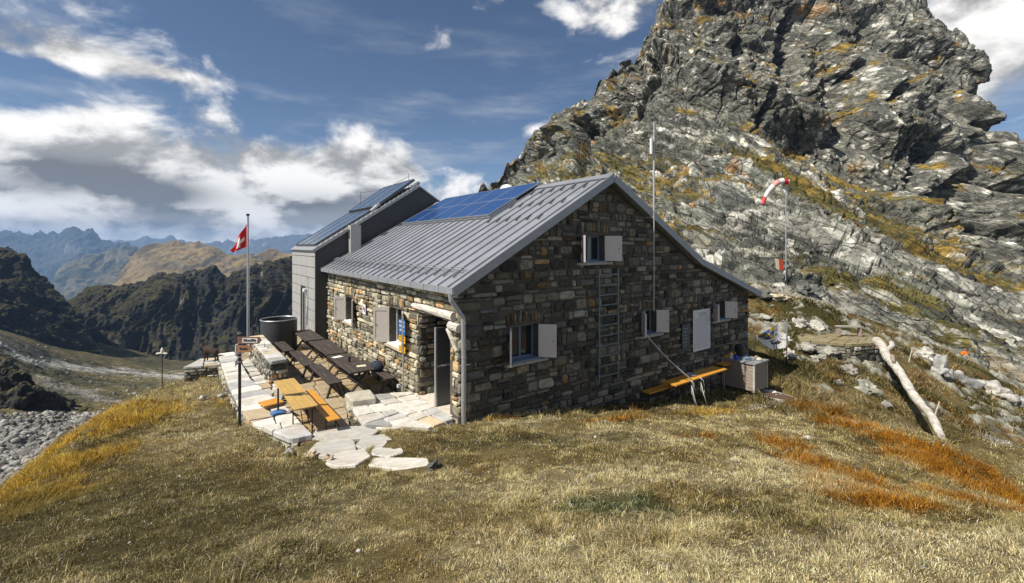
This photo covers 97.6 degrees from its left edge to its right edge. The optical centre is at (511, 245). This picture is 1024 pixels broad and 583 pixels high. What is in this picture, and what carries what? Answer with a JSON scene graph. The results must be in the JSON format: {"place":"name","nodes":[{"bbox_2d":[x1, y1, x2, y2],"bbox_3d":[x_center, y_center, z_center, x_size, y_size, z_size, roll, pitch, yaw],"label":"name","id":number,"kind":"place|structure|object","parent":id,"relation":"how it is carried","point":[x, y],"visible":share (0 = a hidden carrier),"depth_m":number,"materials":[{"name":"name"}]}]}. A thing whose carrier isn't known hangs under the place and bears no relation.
{"place":"outdoors","nodes":[
{"label":"outdoors","id":0,"kind":"place"},
{"bbox_2d":[0,357,89,412],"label":"hill","id":1,"kind":"structure","parent":0,"point":[20,389],"depth_m":71.31,"materials":[{"name":"grey stone"}]},
{"bbox_2d":[0,246,101,352],"bbox_3d":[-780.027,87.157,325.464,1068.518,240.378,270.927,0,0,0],"label":"mountain","id":2,"kind":"structure","parent":0,"point":[35,305],"depth_m":265.89,"materials":[{"name":"grey stone"}]},
{"bbox_2d":[0,226,143,282],"bbox_3d":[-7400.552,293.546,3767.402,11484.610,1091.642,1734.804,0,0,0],"label":"mountains","id":3,"kind":"structure","parent":0,"point":[49,254],"depth_m":3611.80,"materials":[{"name":"blue stone"}]},
{"bbox_2d":[0,330,196,484],"bbox_3d":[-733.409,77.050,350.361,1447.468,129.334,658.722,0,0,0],"label":"valley","id":4,"kind":"structure","parent":0,"point":[115,362],"depth_m":170.60,"materials":[{"name":"grey stone"}]},
{"bbox_2d":[0,334,182,485],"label":"scree","id":5,"kind":"structure","parent":4,"relation":"on","point":[15,437],"depth_m":56.88,"materials":[{"name":"grey stone"}]},
{"bbox_2d":[51,246,253,299],"bbox_3d":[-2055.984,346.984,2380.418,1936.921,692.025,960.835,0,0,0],"label":"hills","id":6,"kind":"structure","parent":0,"point":[71,279],"depth_m":2276.07,"materials":[{"name":"stone"}]},
{"bbox_2d":[66,256,292,360],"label":"mountain","id":7,"kind":"structure","parent":0,"point":[181,317],"depth_m":359.70,"materials":[{"name":"grey stone"}]},
{"bbox_2d":[112,240,291,285],"bbox_3d":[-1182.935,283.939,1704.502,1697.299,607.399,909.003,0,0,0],"label":"hills","id":8,"kind":"structure","parent":0,"point":[145,262],"depth_m":1612.68,"materials":[{"name":"brown stone"}]},
{"bbox_2d":[112,233,311,254],"bbox_3d":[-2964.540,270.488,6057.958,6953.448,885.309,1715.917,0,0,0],"label":"mountains","id":9,"kind":"structure","parent":0,"point":[285,244],"depth_m":5948.05,"materials":[{"name":"blue stone"}]},
{"bbox_2d":[219,352,351,431],"bbox_3d":[-8.228,4.681,16.355,4.002,0.638,16.225,0,0,-37],"label":"terrace bed","id":10,"kind":"object","parent":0,"point":[350,423],"depth_m":12.21,"materials":[{"name":"beige stone"}]},
{"bbox_2d":[246,214,249,344],"bbox_3d":[-11.200,1.825,19.000,0.135,6.350,0.135,0,0,45],"label":"flagpole","id":11,"kind":"object","parent":10,"relation":"on","point":[248,272],"visible":0.94,"depth_m":18.98,"materials":[{"name":"metal"}]},
{"bbox_2d":[230,224,246,252],"bbox_3d":[-11.580,-0.290,18.973,0.660,1.266,0.183,0,0,0],"label":"flag","id":12,"kind":"object","parent":11,"relation":"attached to","point":[241,243],"visible":1,"depth_m":18.99,"materials":[{"name":"fabric"}]},
{"bbox_2d":[216,352,312,448],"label":"stone wall","id":13,"kind":"structure","parent":10,"relation":"on","point":[281,428],"depth_m":10.96,"materials":[{"name":"grey stone"}]},
{"bbox_2d":[270,389,285,415],"bbox_3d":[-5.578,3.710,10.684,0.340,0.580,0.340,0,0,0],"label":"parasol stand","id":14,"kind":"object","parent":13,"relation":"on","point":[278,411],"visible":1,"depth_m":10.66,"materials":[{"name":"blue plastic"}]},
{"bbox_2d":[249,335,288,385],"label":"stone wall","id":15,"kind":"structure","parent":10,"relation":"on","point":[268,359],"depth_m":14.13,"materials":[{"name":"grey stone"}]},
{"bbox_2d":[260,316,297,352],"bbox_3d":[-9.620,3.705,18.500,1.404,1.389,1.404,0,0,0],"label":"water tank","id":16,"kind":"object","parent":10,"relation":"on","point":[273,329],"visible":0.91,"depth_m":18.00,"materials":[{"name":"metal"}]},
{"bbox_2d":[241,336,394,432],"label":"terrace","id":17,"kind":"structure","parent":0,"point":[335,401],"depth_m":13.56,"materials":[{"name":"beige stone"}]},
{"bbox_2d":[242,358,283,403],"bbox_3d":[-7.879,4.224,14.312,0.840,0.152,5.815,0,0,-38],"label":"terrace step","id":18,"kind":"object","parent":17,"relation":"on","point":[255,375],"visible":0.65,"depth_m":13.89,"materials":[{"name":"grey stone"}]},
{"bbox_2d":[258,398,283,409],"bbox_3d":[-5.986,4.093,11.128,0.420,0.416,0.460,0,0,42],"label":"bench","id":19,"kind":"object","parent":17,"relation":"on","point":[265,404],"visible":0.46,"depth_m":11.08,"materials":[{"name":"orange wood"}]},
{"bbox_2d":[274,341,293,360],"bbox_3d":[-8.840,4.077,17.300,0.427,0.463,2.300,0,0,-37],"label":"bench","id":20,"kind":"object","parent":17,"relation":"on","point":[284,347],"visible":0.6,"depth_m":16.88,"materials":[{"name":"wood"}]},
{"bbox_2d":[274,378,317,433],"bbox_3d":[-5.276,3.925,10.848,0.488,0.750,2.550,0,0,-37],"label":"beer table","id":21,"kind":"object","parent":17,"relation":"on","point":[296,395],"visible":0.94,"depth_m":10.53,"materials":[{"name":"yellow wood"}]},
{"bbox_2d":[289,350,315,377],"bbox_3d":[-7.220,4.077,15.390,0.427,0.463,2.400,0,0,-37],"label":"bench","id":22,"kind":"object","parent":17,"relation":"on","point":[304,360],"visible":0.94,"depth_m":15.23,"materials":[{"name":"wood"}]},
{"bbox_2d":[294,329,324,356],"bbox_3d":[-8.119,3.932,17.838,0.694,0.764,2.411,0,0,-37],"label":"picnic table","id":23,"kind":"object","parent":17,"relation":"on","point":[306,336],"visible":0.78,"depth_m":17.66,"materials":[{"name":"brown wood"}]},
{"bbox_2d":[306,389,339,428],"bbox_3d":[-4.680,4.075,10.920,0.250,0.450,2.500,0,0,-37],"label":"bench","id":24,"kind":"object","parent":17,"relation":"on","point":[328,413],"visible":0.69,"depth_m":10.58,"materials":[{"name":"orange wood"}]},
{"bbox_2d":[309,364,341,398],"bbox_3d":[-5.646,4.077,13.508,0.427,0.463,2.400,0,0,-37],"label":"bench","id":25,"kind":"object","parent":17,"relation":"on","point":[327,376],"visible":1,"depth_m":13.21,"materials":[{"name":"wood"}]},
{"bbox_2d":[308,339,347,370],"bbox_3d":[-6.490,3.932,15.750,0.694,0.764,2.539,0,0,-37],"label":"picnic table","id":26,"kind":"object","parent":17,"relation":"on","point":[325,348],"visible":0.84,"depth_m":15.58,"materials":[{"name":"wood"}]},
{"bbox_2d":[327,353,374,391],"bbox_3d":[-4.957,3.932,13.656,0.694,0.764,2.437,0,0,-37],"label":"picnic table","id":27,"kind":"object","parent":17,"relation":"on","point":[349,369],"visible":0.94,"depth_m":13.29,"materials":[{"name":"brown wood"}]},
{"bbox_2d":[345,390,375,406],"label":"stone block","id":28,"kind":"structure","parent":17,"relation":"on","point":[360,398],"depth_m":11.52,"materials":[{"name":"grey stone"}]},
{"bbox_2d":[357,360,395,393],"bbox_3d":[-4.272,4.077,13.976,0.427,0.463,2.500,0,0,-37],"label":"bench","id":29,"kind":"object","parent":17,"relation":"on","point":[384,375],"visible":0.69,"depth_m":13.24,"materials":[{"name":"brown wood"}]},
{"bbox_2d":[370,360,385,370],"bbox_3d":[-4.133,3.695,13.781,0.482,0.300,0.453,0,0,36],"label":"rucksack","id":30,"kind":"object","parent":29,"relation":"on","point":[377,365],"visible":0.94,"depth_m":13.62,"materials":[{"name":"blue fabric"}]},
{"bbox_2d":[0,283,1023,582],"bbox_3d":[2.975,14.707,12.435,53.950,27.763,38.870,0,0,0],"label":"ground","id":31,"kind":"structure","parent":0,"point":[754,345],"depth_m":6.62,"materials":[{"name":"brown plant"}]},
{"bbox_2d":[156,348,167,385],"bbox_3d":[-12.350,4.556,15.800,0.389,1.902,0.095,0,0,0],"label":"marker post","id":32,"kind":"object","parent":31,"relation":"on","point":[162,352],"visible":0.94,"depth_m":15.80,"materials":[{"name":"metal"}]},
{"bbox_2d":[183,357,218,382],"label":"stone wall","id":33,"kind":"structure","parent":31,"relation":"on","point":[197,369],"depth_m":15.67,"materials":[{"name":"grey stone"}]},
{"bbox_2d":[199,341,218,361],"bbox_3d":[-10.931,3.807,16.171,0.794,0.741,0.251,0,0,8],"label":"goat","id":34,"kind":"object","parent":33,"relation":"on","point":[207,350],"visible":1,"depth_m":16.09},
{"bbox_2d":[235,331,261,426],"bbox_3d":[-5.965,3.065,10.111,0.629,2.270,0.106,0,0,8],"label":"signpost","id":35,"kind":"object","parent":31,"relation":"on","point":[239,348],"visible":0.97,"depth_m":10.12,"materials":[{"name":"metal"}]},
{"bbox_2d":[284,447,293,453],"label":"boulder","id":36,"kind":"object","parent":31,"relation":"on","point":[288,450],"visible":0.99,"depth_m":8.56,"materials":[{"name":"grey stone"}]},
{"bbox_2d":[302,449,318,458],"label":"boulder","id":37,"kind":"object","parent":31,"relation":"on","point":[314,452],"visible":0.84,"depth_m":8.19,"materials":[{"name":"beige stone"}]},
{"bbox_2d":[322,452,333,460],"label":"boulder","id":38,"kind":"object","parent":31,"relation":"on","point":[328,457],"visible":0.72,"depth_m":7.78,"materials":[{"name":"beige stone"}]},
{"bbox_2d":[309,439,355,458],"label":"stepping slab","id":39,"kind":"structure","parent":31,"relation":"on","point":[334,447],"depth_m":8.73,"materials":[{"name":"grey stone"}]},
{"bbox_2d":[326,449,370,468],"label":"stepping slab","id":40,"kind":"structure","parent":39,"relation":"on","point":[349,459],"depth_m":7.72,"materials":[{"name":"white stone"}]},
{"bbox_2d":[311,426,377,441],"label":"stepping slab","id":41,"kind":"structure","parent":31,"relation":"on","point":[354,433],"depth_m":9.73,"materials":[{"name":"grey stone"}]},
{"bbox_2d":[290,176,445,339],"bbox_3d":[-6.875,0.675,23.074,7.513,8.650,5.200,0,0,-37],"label":"annex","id":42,"kind":"object","parent":31,"relation":"on","point":[377,213],"visible":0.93,"depth_m":20.88,"materials":[{"name":"white paint"}]},
{"bbox_2d":[300,287,305,329],"bbox_3d":[-9.777,3.200,20.972,0.048,2.400,1.000,0,0,-37],"label":"door","id":43,"kind":"structure","parent":42,"relation":"in","point":[302,294],"depth_m":20.98,"materials":[{"name":"grey metal"}]},
{"bbox_2d":[356,434,391,449],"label":"stepping slab","id":44,"kind":"structure","parent":31,"relation":"on","point":[372,440],"depth_m":9.01,"materials":[{"name":"grey stone"}]},
{"bbox_2d":[372,444,402,457],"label":"stepping slab","id":45,"kind":"structure","parent":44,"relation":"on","point":[380,450],"depth_m":8.08,"materials":[{"name":"grey stone"}]},
{"bbox_2d":[376,427,399,430],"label":"stepping slab","id":46,"kind":"structure","parent":31,"relation":"on","point":[381,428],"depth_m":10.09,"materials":[{"name":"grey stone"}]},
{"bbox_2d":[343,392,454,431],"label":"entrance platform","id":47,"kind":"structure","parent":31,"relation":"on","point":[401,410],"depth_m":10.86,"materials":[{"name":"stone"}]},
{"bbox_2d":[369,457,428,471],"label":"stepping slab","id":48,"kind":"structure","parent":31,"relation":"on","point":[394,464],"depth_m":7.19,"materials":[{"name":"white stone"}]},
{"bbox_2d":[427,458,440,471],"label":"boulder","id":49,"kind":"object","parent":31,"relation":"on","point":[434,465],"visible":0.88,"depth_m":6.80,"materials":[{"name":"grey stone"}]},
{"bbox_2d":[0,375,1023,562],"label":"tall grass","id":50,"kind":"structure","parent":31,"relation":"on","point":[46,465],"depth_m":8.31,"materials":[{"name":"orange plant"}]},
{"bbox_2d":[321,173,761,424],"bbox_3d":[0.504,1.973,20.031,15.040,9.055,14.043,0,0,-37],"label":"stone hut","id":51,"kind":"object","parent":31,"relation":"on","point":[501,283],"visible":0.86,"depth_m":13.38,"materials":[{"name":"grey stone"}]},
{"bbox_2d":[334,296,354,326],"bbox_3d":[-6.156,2.485,17.049,0.611,1.010,1.751,0,0,-42],"label":"window","id":52,"kind":"structure","parent":51,"relation":"in","point":[339,302],"depth_m":17.44,"materials":[{"name":"white paint"}]},
{"bbox_2d":[363,304,365,314],"bbox_3d":[-5.142,2.220,15.573,0.017,0.340,0.300,0,0,-37],"label":"plaque","id":53,"kind":"object","parent":51,"relation":"attached to","point":[364,308],"visible":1,"depth_m":15.53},
{"bbox_2d":[373,307,402,352],"bbox_3d":[-3.476,2.495,13.462,0.634,1.190,1.878,0,0,-42],"label":"window","id":54,"kind":"structure","parent":51,"relation":"in","point":[381,315],"depth_m":13.90,"materials":[{"name":"white paint"}]},
{"bbox_2d":[399,318,404,391],"bbox_3d":[-3.096,3.175,12.708,0.070,2.250,0.440,0,0,-37],"label":"hiking sign","id":55,"kind":"object","parent":51,"relation":"attached to","point":[400,336],"visible":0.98,"depth_m":12.70,"materials":[{"name":"metal"}]},
{"bbox_2d":[434,327,449,405],"bbox_3d":[-1.565,3.075,11.600,0.920,1.990,0.131,0,0,-37],"label":"door","id":56,"kind":"structure","parent":51,"relation":"in","point":[441,339],"depth_m":11.43,"materials":[{"name":"metal"}]},
{"bbox_2d":[504,324,556,367],"bbox_3d":[0.378,2.575,11.634,1.582,0.990,0.672,0,0,-38],"label":"window","id":57,"kind":"structure","parent":51,"relation":"in","point":[521,337],"depth_m":11.87,"materials":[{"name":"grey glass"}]},
{"bbox_2d":[577,235,621,265],"bbox_3d":[2.449,0.135,13.174,1.681,0.870,0.695,0,0,-38],"label":"window","id":58,"kind":"structure","parent":51,"relation":"in","point":[589,243],"depth_m":13.44,"materials":[{"name":"grey glass"}]},
{"bbox_2d":[598,268,618,383],"bbox_3d":[2.896,2.375,13.402,0.890,3.350,0.035,0,0,-37],"label":"ladder","id":59,"kind":"object","parent":51,"relation":"attached to","point":[599,326],"visible":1,"depth_m":13.36,"materials":[{"name":"metal"}]},
{"bbox_2d":[639,310,668,338],"bbox_3d":[4.563,2.580,14.807,1.335,0.860,0.613,0,0,-38],"label":"window","id":60,"kind":"structure","parent":51,"relation":"in","point":[662,316],"depth_m":14.99,"materials":[{"name":"grey wood"}]},
{"bbox_2d":[643,122,675,310],"bbox_3d":[4.753,-0.925,14.345,1.081,6.050,0.496,0,0,7],"label":"antenna mast","id":61,"kind":"object","parent":51,"relation":"attached to","point":[652,145],"visible":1,"depth_m":14.30,"materials":[{"name":"grey metal"}]},
{"bbox_2d":[644,310,695,405],"bbox_3d":[5.148,3.729,14.484,1.769,3.259,0.096,0,0,0],"label":"hose","id":62,"kind":"object","parent":51,"relation":"hanging from","point":[675,366],"visible":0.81,"depth_m":14.46,"materials":[{"name":"plastic"}]},
{"bbox_2d":[681,323,689,351],"bbox_3d":[6.191,3.280,15.959,0.500,0.950,0.032,0,0,-37],"label":"notice board","id":63,"kind":"object","parent":51,"relation":"attached to","point":[685,337],"visible":1,"depth_m":15.92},
{"bbox_2d":[693,308,709,351],"bbox_3d":[7.028,3.120,16.592,1.150,1.500,0.026,0,0,-37],"label":"poster","id":64,"kind":"object","parent":51,"relation":"attached to","point":[701,328],"visible":1,"depth_m":16.57,"materials":[{"name":"white paper"}]},
{"bbox_2d":[710,301,736,323],"bbox_3d":[8.111,2.585,17.446,1.500,0.770,0.652,0,0,-38],"label":"window","id":65,"kind":"structure","parent":51,"relation":"in","point":[730,306],"depth_m":17.66,"materials":[{"name":"grey wood"}]},
{"bbox_2d":[642,383,683,402],"bbox_3d":[5.140,5.085,14.910,2.200,0.850,0.299,0,0,-37],"label":"plank bench","id":66,"kind":"object","parent":31,"relation":"on","point":[652,390],"visible":0.44,"depth_m":14.59,"materials":[{"name":"orange wood"}]},
{"bbox_2d":[663,366,726,405],"bbox_3d":[6.228,4.920,15.126,3.100,1.100,0.498,0,0,-37],"label":"plank table","id":67,"kind":"object","parent":31,"relation":"on","point":[685,379],"visible":0.75,"depth_m":14.94,"materials":[{"name":"orange wood"}]},
{"bbox_2d":[691,381,696,405],"bbox_3d":[5.854,4.797,14.414,0.215,0.912,0.193,0,0,0],"label":"cable","id":68,"kind":"object","parent":67,"relation":"hanging from","point":[693,393],"visible":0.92,"depth_m":14.37,"materials":[{"name":"white paint"}]},
{"bbox_2d":[700,377,707,405],"bbox_3d":[6.295,4.797,14.744,0.215,0.912,0.193,0,0,0],"label":"cable","id":69,"kind":"object","parent":67,"relation":"hanging from","point":[702,390],"visible":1,"depth_m":14.70,"materials":[{"name":"white paint"}]},
{"bbox_2d":[716,361,730,388],"bbox_3d":[8.149,4.985,17.198,0.500,0.950,0.350,0,0,-37],"label":"stool","id":70,"kind":"object","parent":31,"relation":"on","point":[723,363],"visible":1,"depth_m":17.05,"materials":[{"name":"orange wood"}]},
{"bbox_2d":[720,354,768,392],"bbox_3d":[8.964,4.888,17.278,1.120,1.065,1.320,0,0,-37],"label":"timber box","id":71,"kind":"object","parent":31,"relation":"on","point":[752,374],"visible":0.87,"depth_m":16.90,"materials":[{"name":"wood"}]},
{"bbox_2d":[722,350,735,357],"bbox_3d":[8.678,4.270,17.689,1.150,0.036,0.180,-9,5,-37],"label":"plank","id":72,"kind":"object","parent":71,"relation":"on","point":[728,355],"visible":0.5,"depth_m":17.56,"materials":[{"name":"orange wood"}]},
{"bbox_2d":[735,344,743,355],"bbox_3d":[9.020,4.129,17.770,0.340,0.450,0.340,0,0,0],"label":"bin","id":73,"kind":"object","parent":71,"relation":"on","point":[739,349],"visible":0.94,"depth_m":17.64,"materials":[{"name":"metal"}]},
{"bbox_2d":[739,356,751,360],"bbox_3d":[8.928,4.314,17.126,0.360,0.080,0.260,0,0,-23],"label":"tray","id":74,"kind":"object","parent":71,"relation":"on","point":[745,358],"visible":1,"depth_m":17.07,"materials":[{"name":"blue plastic"}]},
{"bbox_2d":[748,288,773,299],"bbox_3d":[15.730,3.123,28.590,2.164,0.807,1.967,0,0,-34],"label":"boulder","id":75,"kind":"object","parent":31,"relation":"on","point":[766,294],"visible":0.59,"depth_m":27.95,"materials":[{"name":"grey stone"}]},
{"bbox_2d":[757,313,773,319],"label":"boulder","id":76,"kind":"object","parent":31,"relation":"on","point":[766,317],"visible":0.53,"depth_m":25.52,"materials":[{"name":"grey stone"}]},
{"bbox_2d":[759,389,779,392],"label":"boulder","id":77,"kind":"object","parent":31,"relation":"on","point":[766,390],"visible":0.53,"depth_m":17.17,"materials":[{"name":"grey stone"}]},
{"bbox_2d":[761,392,794,402],"bbox_3d":[9.843,5.621,16.561,1.240,0.242,1.240,4,-3,0],"label":"stone slab","id":78,"kind":"object","parent":31,"relation":"on","point":[775,395],"visible":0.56,"depth_m":16.52,"materials":[{"name":"stone"}]},
{"bbox_2d":[770,293,791,301],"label":"boulder","id":79,"kind":"object","parent":31,"relation":"on","point":[779,297],"visible":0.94,"depth_m":27.42,"materials":[{"name":"beige stone"}]},
{"bbox_2d":[786,318,787,363],"bbox_3d":[12.635,4.511,20.600,0.059,2.351,0.059,0,0,-22],"label":"flagpole","id":80,"kind":"object","parent":31,"relation":"on","point":[786,337],"visible":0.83,"depth_m":20.58,"materials":[{"name":"metal"}]},
{"bbox_2d":[758,323,785,348],"bbox_3d":[11.956,4.163,20.520,1.297,1.246,0.232,0,0,0],"label":"flag","id":81,"kind":"object","parent":80,"relation":"attached to","point":[773,337],"visible":1,"depth_m":20.54,"materials":[{"name":"fabric"}]},
{"bbox_2d":[783,348,802,360],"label":"boulder","id":82,"kind":"object","parent":31,"relation":"on","point":[791,353],"visible":0.73,"depth_m":21.10,"materials":[{"name":"grey stone"}]},
{"bbox_2d":[792,317,809,327],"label":"boulder","id":83,"kind":"object","parent":31,"relation":"on","point":[801,323],"visible":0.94,"depth_m":24.73,"materials":[{"name":"grey stone"}]},
{"bbox_2d":[794,341,816,353],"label":"boulder","id":84,"kind":"object","parent":31,"relation":"on","point":[808,347],"visible":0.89,"depth_m":22.03,"materials":[{"name":"grey stone"}]},
{"bbox_2d":[809,319,827,330],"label":"boulder","id":85,"kind":"object","parent":31,"relation":"on","point":[819,326],"visible":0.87,"depth_m":24.48,"materials":[{"name":"grey stone"}]},
{"bbox_2d":[810,354,827,363],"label":"boulder","id":86,"kind":"object","parent":31,"relation":"on","point":[819,357],"visible":0.89,"depth_m":21.25,"materials":[{"name":"grey stone"}]},
{"bbox_2d":[816,345,840,362],"bbox_3d":[15.519,5.251,22.157,1.007,0.956,1.389,0,0,-19],"label":"boulder","id":87,"kind":"object","parent":31,"relation":"on","point":[827,350],"visible":0.66,"depth_m":21.79,"materials":[{"name":"grey stone"}]},
{"bbox_2d":[797,333,885,365],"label":"rubble platform","id":88,"kind":"structure","parent":31,"relation":"on","point":[855,346],"depth_m":22.00,"materials":[{"name":"stone"}]},
{"bbox_2d":[835,325,863,336],"bbox_3d":[17.600,4.470,23.400,1.250,0.540,0.280,0,0,6],"label":"bench","id":89,"kind":"object","parent":88,"relation":"on","point":[838,330],"visible":1,"depth_m":23.33,"materials":[{"name":"grey wood"}]},
{"bbox_2d":[840,363,859,375],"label":"boulder","id":90,"kind":"object","parent":31,"relation":"on","point":[850,367],"visible":0.86,"depth_m":20.45,"materials":[{"name":"grey stone"}]},
{"bbox_2d":[854,379,883,396],"bbox_3d":[15.316,6.154,19.195,0.957,0.817,1.083,0,0,-31],"label":"boulder","id":91,"kind":"object","parent":31,"relation":"on","point":[867,386],"visible":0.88,"depth_m":19.06,"materials":[{"name":"grey stone"}]},
{"bbox_2d":[727,295,1023,448],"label":"scrub","id":92,"kind":"object","parent":31,"relation":"on","point":[804,402],"visible":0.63,"depth_m":19.59,"materials":[{"name":"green plant"}]},
{"bbox_2d":[880,400,892,408],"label":"boulder","id":93,"kind":"object","parent":31,"relation":"on","point":[888,405],"visible":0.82,"depth_m":17.83,"materials":[{"name":"grey stone"}]},
{"bbox_2d":[872,337,945,438],"bbox_3d":[14.957,4.973,17.307,0.870,1.148,10.612,0,0,34],"label":"log","id":94,"kind":"object","parent":31,"relation":"on","point":[899,372],"visible":0.99,"depth_m":16.19,"materials":[{"name":"grey wood"}]},
{"bbox_2d":[910,346,940,362],"bbox_3d":[23.786,6.391,25.933,1.687,1.045,1.944,0,0,2],"label":"boulder","id":95,"kind":"object","parent":31,"relation":"on","point":[926,352],"visible":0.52,"depth_m":25.68,"materials":[{"name":"grey stone"}]},
{"bbox_2d":[931,355,956,381],"bbox_3d":[22.171,6.453,23.188,1.315,1.668,0.940,0,0,-20],"label":"boulder","id":96,"kind":"object","parent":31,"relation":"on","point":[940,366],"visible":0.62,"depth_m":23.00,"materials":[{"name":"grey stone"}]},
{"bbox_2d":[954,370,986,389],"bbox_3d":[24.153,7.280,23.883,1.551,1.139,1.050,0,0,36],"label":"boulder","id":97,"kind":"object","parent":31,"relation":"on","point":[976,384],"visible":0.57,"depth_m":23.58,"materials":[{"name":"grey stone"}]},
{"bbox_2d":[983,379,1020,403],"bbox_3d":[26.803,8.068,24.646,1.527,1.334,1.114,0,0,31],"label":"boulder","id":98,"kind":"object","parent":31,"relation":"on","point":[996,387],"visible":0.66,"depth_m":24.35,"materials":[{"name":"grey stone"}]},
{"bbox_2d":[1012,394,1023,408],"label":"boulder","id":99,"kind":"object","parent":31,"relation":"on","point":[1021,403],"visible":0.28,"depth_m":23.98,"materials":[{"name":"grey stone"}]},
{"bbox_2d":[0,0,1023,242],"label":"sky","id":100,"kind":"structure","parent":0,"point":[125,120],"materials":[{"name":"blue"}]},
{"bbox_2d":[478,0,1023,382],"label":"mountain","id":101,"kind":"structure","parent":0,"point":[863,126],"depth_m":89.97,"materials":[{"name":"grey stone"}]},
{"bbox_2d":[785,185,787,282],"bbox_3d":[20.988,-0.911,34.260,0.120,7.590,0.200,0,0,0],"label":"windsock pole","id":102,"kind":"object","parent":101,"relation":"on","point":[786,273],"visible":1,"depth_m":34.29,"materials":[{"name":"metal"}]},
{"bbox_2d":[761,178,789,204],"bbox_3d":[20.076,-4.122,34.147,2.192,2.052,0.498,0,0,-9],"label":"windsock","id":103,"kind":"object","parent":102,"relation":"attached to","point":[776,183],"visible":1,"depth_m":34.04,"materials":[{"name":"fabric"}]},
{"bbox_2d":[775,258,782,269],"bbox_3d":[20.533,1.431,34.214,0.941,0.938,0.066,0,0,-6],"label":"pennant","id":104,"kind":"object","parent":102,"relation":"hanging from","point":[778,262],"visible":1,"depth_m":34.20,"materials":[{"name":"fabric"}]},
{"bbox_2d":[796,280,820,296],"bbox_3d":[22.204,3.287,34.214,1.715,1.399,2.116,0,0,-3],"label":"boulder","id":105,"kind":"object","parent":101,"relation":"on","point":[804,288],"visible":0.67,"depth_m":33.63,"materials":[{"name":"grey stone"}]},
{"bbox_2d":[960,350,969,355],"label":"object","id":106,"kind":"object","parent":101,"relation":"on","point":[964,352],"visible":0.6,"depth_m":30.64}
]}

